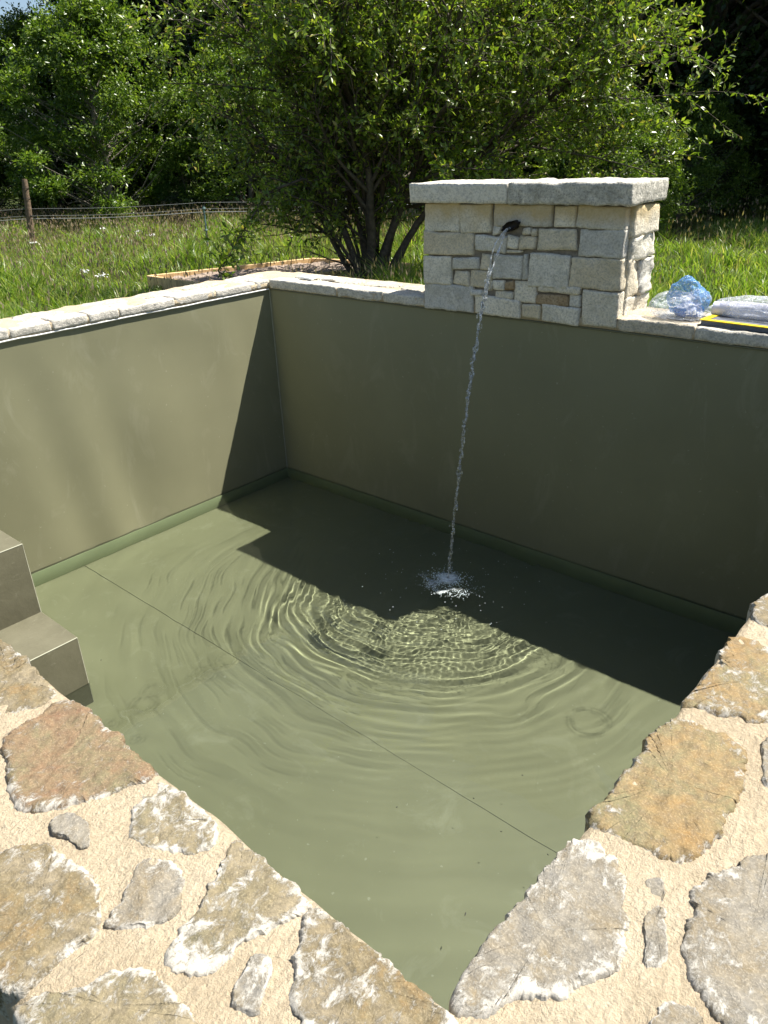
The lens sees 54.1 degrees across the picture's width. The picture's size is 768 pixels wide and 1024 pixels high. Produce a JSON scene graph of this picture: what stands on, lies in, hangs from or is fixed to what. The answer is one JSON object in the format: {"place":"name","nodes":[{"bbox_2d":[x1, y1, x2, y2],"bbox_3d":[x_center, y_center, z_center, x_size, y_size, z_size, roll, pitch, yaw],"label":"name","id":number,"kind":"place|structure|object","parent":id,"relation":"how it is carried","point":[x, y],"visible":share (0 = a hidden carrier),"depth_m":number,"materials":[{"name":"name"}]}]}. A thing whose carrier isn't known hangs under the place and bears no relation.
{"place":"outdoors","nodes":[
{"label":"outdoors","id":0,"kind":"place"},
{"bbox_2d":[0,0,144,163],"label":"sky","id":1,"kind":"structure","parent":0,"point":[3,3],"materials":[{"name":"blue"}]},
{"bbox_2d":[0,167,767,318],"bbox_3d":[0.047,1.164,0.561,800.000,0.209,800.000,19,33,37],"label":"ground","id":2,"kind":"structure","parent":0,"point":[660,255],"depth_m":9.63,"materials":[{"name":"green plant"}]},
{"bbox_2d":[0,85,27,209],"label":"broadleaf tree","id":3,"kind":"object","parent":2,"relation":"on","point":[6,190],"visible":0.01,"depth_m":21.54,"materials":[{"name":"green plant"}]},
{"bbox_2d":[0,7,55,186],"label":"broadleaf tree","id":4,"kind":"object","parent":2,"relation":"on","point":[4,56],"visible":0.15,"depth_m":18.10,"materials":[{"name":"green plant"}]},
{"bbox_2d":[0,87,58,217],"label":"broadleaf tree","id":5,"kind":"object","parent":2,"relation":"on","point":[7,194],"visible":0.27,"depth_m":17.44,"materials":[{"name":"green plant"}]},
{"bbox_2d":[22,179,36,248],"bbox_3d":[-5.789,-4.779,12.287,0.160,1.205,0.196,19,33,37],"label":"fence post","id":6,"kind":"object","parent":2,"relation":"on","point":[27,203],"visible":0.81,"depth_m":12.18,"materials":[{"name":"brown wood"}]},
{"bbox_2d":[4,207,291,217],"bbox_3d":[-2.987,-4.542,11.355,11.158,0.203,0.004,6,27,18],"label":"fence wire","id":7,"kind":"object","parent":6,"relation":"attached to","point":[130,213],"visible":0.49,"depth_m":11.72,"materials":[{"name":"grey metal"}]},
{"bbox_2d":[0,196,388,210],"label":"fence wire","id":8,"kind":"object","parent":6,"relation":"attached to","point":[118,207],"visible":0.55,"depth_m":11.72,"materials":[{"name":"grey metal"}]},
{"bbox_2d":[0,2,113,210],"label":"broadleaf tree","id":9,"kind":"object","parent":2,"relation":"on","point":[59,166],"visible":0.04,"depth_m":20.36,"materials":[{"name":"green plant"}]},
{"bbox_2d":[45,282,69,297],"bbox_3d":[-3.417,-2.289,7.832,0.358,0.180,0.351,19,33,37],"label":"weed clump","id":10,"kind":"object","parent":2,"relation":"on","point":[53,290],"visible":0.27,"depth_m":7.80,"materials":[{"name":"green plant"}]},
{"bbox_2d":[0,0,126,213],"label":"broadleaf tree","id":11,"kind":"object","parent":2,"relation":"on","point":[16,23],"visible":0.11,"depth_m":18.80,"materials":[{"name":"green plant"}]},
{"bbox_2d":[28,87,174,208],"bbox_3d":[-6.662,-8.476,17.695,3.430,3.181,3.129,0,26,4],"label":"broadleaf tree","id":12,"kind":"object","parent":2,"relation":"on","point":[130,191],"visible":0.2,"depth_m":17.26,"materials":[{"name":"green plant"}]},
{"bbox_2d":[0,0,221,228],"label":"broadleaf tree","id":13,"kind":"object","parent":2,"relation":"on","point":[92,26],"visible":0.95,"depth_m":14.22,"materials":[{"name":"green plant"}]},
{"bbox_2d":[101,252,127,264],"bbox_3d":[-3.438,-3.205,9.663,0.430,0.242,0.446,7,27,19],"label":"weed clump","id":14,"kind":"object","parent":2,"relation":"on","point":[116,258],"visible":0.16,"depth_m":9.73,"materials":[{"name":"green plant"}]},
{"bbox_2d":[32,0,197,207],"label":"broadleaf tree","id":15,"kind":"object","parent":2,"relation":"on","point":[174,173],"visible":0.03,"depth_m":20.49,"materials":[{"name":"green plant"}]},
{"bbox_2d":[37,0,244,201],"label":"broadleaf tree","id":16,"kind":"object","parent":2,"relation":"on","point":[147,4],"visible":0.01,"depth_m":18.27,"materials":[{"name":"green plant"}]},
{"bbox_2d":[36,0,311,208],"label":"broadleaf tree","id":17,"kind":"object","parent":2,"relation":"on","point":[186,43],"visible":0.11,"depth_m":17.26,"materials":[{"name":"green plant"}]},
{"bbox_2d":[146,154,222,220],"bbox_3d":[-4.391,-7.085,16.535,1.653,1.596,1.409,-20,31,-32],"label":"broadleaf tree","id":18,"kind":"object","parent":2,"relation":"on","point":[162,189],"visible":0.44,"depth_m":16.32,"materials":[{"name":"green plant"}]},
{"bbox_2d":[202,206,208,245],"bbox_3d":[-2.619,-4.157,11.094,0.044,0.657,0.046,19,33,37],"label":"fence stake","id":19,"kind":"object","parent":2,"relation":"on","point":[205,229],"visible":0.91,"depth_m":11.03,"materials":[{"name":"green metal"}]},
{"bbox_2d":[0,204,407,220],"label":"fence wire","id":20,"kind":"object","parent":19,"relation":"attached to","point":[128,216],"visible":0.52,"depth_m":11.61,"materials":[{"name":"grey metal"}]},
{"bbox_2d":[131,0,283,202],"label":"broadleaf tree","id":21,"kind":"object","parent":2,"relation":"on","point":[240,186],"depth_m":20.09,"materials":[{"name":"green plant"}]},
{"bbox_2d":[152,22,330,216],"bbox_3d":[-2.760,-8.167,15.914,3.859,3.923,4.230,3,26,11],"label":"broadleaf tree","id":22,"kind":"object","parent":2,"relation":"on","point":[172,148],"visible":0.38,"depth_m":15.23,"materials":[{"name":"green plant"}]},
{"bbox_2d":[136,0,387,190],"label":"broadleaf tree","id":23,"kind":"object","parent":2,"relation":"on","point":[239,11],"visible":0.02,"depth_m":17.18,"materials":[{"name":"green plant"}]},
{"bbox_2d":[147,258,409,289],"bbox_3d":[-1.197,-2.680,8.531,2.751,0.155,1.271,-13,28,-22],"label":"raised bed","id":24,"kind":"object","parent":2,"relation":"on","point":[263,267],"visible":0.42,"depth_m":8.62,"materials":[{"name":"soil"}]},
{"bbox_2d":[240,71,366,200],"bbox_3d":[-1.465,-8.978,17.431,3.912,3.976,4.287,-9,26,-13],"label":"broadleaf tree","id":25,"kind":"object","parent":2,"relation":"on","point":[300,144],"visible":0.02,"depth_m":17.55,"materials":[{"name":"green plant"}]},
{"bbox_2d":[0,271,767,1023],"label":"plunge pool","id":26,"kind":"structure","parent":2,"relation":"on","point":[136,887],"depth_m":2.89,"materials":[{"name":"stone"}]},
{"bbox_2d":[298,275,319,280],"bbox_3d":[-0.423,-1.327,4.261,0.113,0.018,0.072,19,33,37],"label":"stone chip","id":27,"kind":"object","parent":26,"relation":"on","point":[310,277],"visible":1,"depth_m":4.24,"materials":[{"name":"white stone"}]},
{"bbox_2d":[321,276,340,280],"bbox_3d":[-0.295,-1.307,4.220,0.101,0.022,0.070,19,33,37],"label":"stone chip","id":28,"kind":"object","parent":26,"relation":"on","point":[330,278],"visible":0.99,"depth_m":4.21,"materials":[{"name":"white stone"}]},
{"bbox_2d":[31,467,745,1010],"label":"water","id":29,"kind":"structure","parent":26,"relation":"in","point":[375,757],"depth_m":2.84,"materials":[{"name":"green liquid"}]},
{"bbox_2d":[362,227,539,629],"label":"falling water","id":30,"kind":"structure","parent":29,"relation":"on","point":[446,578],"depth_m":3.30,"materials":[{"name":"clear liquid"}]},
{"bbox_2d":[409,177,668,327],"bbox_3d":[0.669,-1.158,3.329,1.166,0.576,0.344,19,33,37],"label":"stone fountain","id":31,"kind":"object","parent":26,"relation":"on","point":[572,251],"visible":0.98,"depth_m":3.15,"materials":[{"name":"grey stone"}]},
{"bbox_2d":[650,275,710,319],"bbox_3d":[1.163,-0.848,2.964,0.228,0.164,0.167,19,33,37],"label":"blue plastic bag","id":32,"kind":"object","parent":26,"relation":"on","point":[691,308],"visible":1,"depth_m":2.95,"materials":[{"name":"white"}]},
{"bbox_2d":[682,291,767,321],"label":"clear plastic package","id":33,"kind":"object","parent":26,"relation":"on","point":[750,310],"visible":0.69,"depth_m":2.87,"materials":[{"name":"white"}]},
{"bbox_2d":[701,316,767,332],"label":"folder","id":34,"kind":"object","parent":26,"relation":"on","point":[740,320],"visible":0.67,"depth_m":2.82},
{"bbox_2d":[700,314,767,327],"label":"framing square","id":35,"kind":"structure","parent":34,"relation":"on","point":[708,318],"depth_m":2.82,"materials":[{"name":"yellow paint"}]},
{"bbox_2d":[350,98,512,196],"bbox_3d":[1.476,-8.666,16.246,4.573,4.241,4.172,-18,30,-30],"label":"broadleaf tree","id":36,"kind":"object","parent":2,"relation":"on","point":[449,165],"visible":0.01,"depth_m":15.80,"materials":[{"name":"green plant"}]},
{"bbox_2d":[117,0,767,279],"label":"young fruit tree","id":37,"kind":"object","parent":2,"relation":"on","point":[339,61],"visible":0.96,"depth_m":6.73,"materials":[{"name":"green plant"}]},
{"bbox_2d":[357,0,561,217],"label":"broadleaf tree","id":38,"kind":"object","parent":2,"relation":"on","point":[389,190],"visible":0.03,"depth_m":13.91,"materials":[{"name":"green plant"}]},
{"bbox_2d":[491,14,652,178],"bbox_3d":[3.831,-7.886,15.005,4.002,3.711,3.651,-2,26,0],"label":"broadleaf tree","id":39,"kind":"object","parent":2,"relation":"on","point":[536,163],"visible":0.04,"depth_m":14.73,"materials":[{"name":"green plant"}]},
{"bbox_2d":[524,80,697,233],"bbox_3d":[3.041,-4.634,10.053,2.287,2.120,2.086,13,30,29],"label":"broadleaf tree","id":40,"kind":"object","parent":2,"relation":"on","point":[675,145],"visible":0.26,"depth_m":9.67,"materials":[{"name":"green plant"}]},
{"bbox_2d":[463,0,767,200],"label":"broadleaf tree","id":41,"kind":"object","parent":2,"relation":"on","point":[673,86],"visible":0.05,"depth_m":13.85,"materials":[{"name":"green plant"}]},
{"bbox_2d":[469,0,767,221],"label":"broadleaf tree","id":42,"kind":"object","parent":2,"relation":"on","point":[744,24],"visible":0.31,"depth_m":11.93,"materials":[{"name":"green plant"}]},
{"bbox_2d":[535,0,741,175],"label":"broadleaf tree","id":43,"kind":"object","parent":2,"relation":"on","point":[649,8],"visible":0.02,"depth_m":15.63,"materials":[{"name":"green plant"}]},
{"bbox_2d":[618,74,763,228],"bbox_3d":[4.760,-5.664,11.931,2.401,2.226,2.190,16,31,34],"label":"broadleaf tree","id":44,"kind":"object","parent":2,"relation":"on","point":[701,164],"visible":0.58,"depth_m":11.44,"materials":[{"name":"green plant"}]},
{"bbox_2d":[620,0,767,198],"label":"broadleaf tree","id":45,"kind":"object","parent":2,"relation":"on","point":[649,66],"visible":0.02,"depth_m":15.15,"materials":[{"name":"green plant"}]},
{"bbox_2d":[659,0,767,198],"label":"broadleaf tree","id":46,"kind":"object","parent":2,"relation":"on","point":[755,14],"visible":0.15,"depth_m":12.37,"materials":[{"name":"green plant"}]}
]}

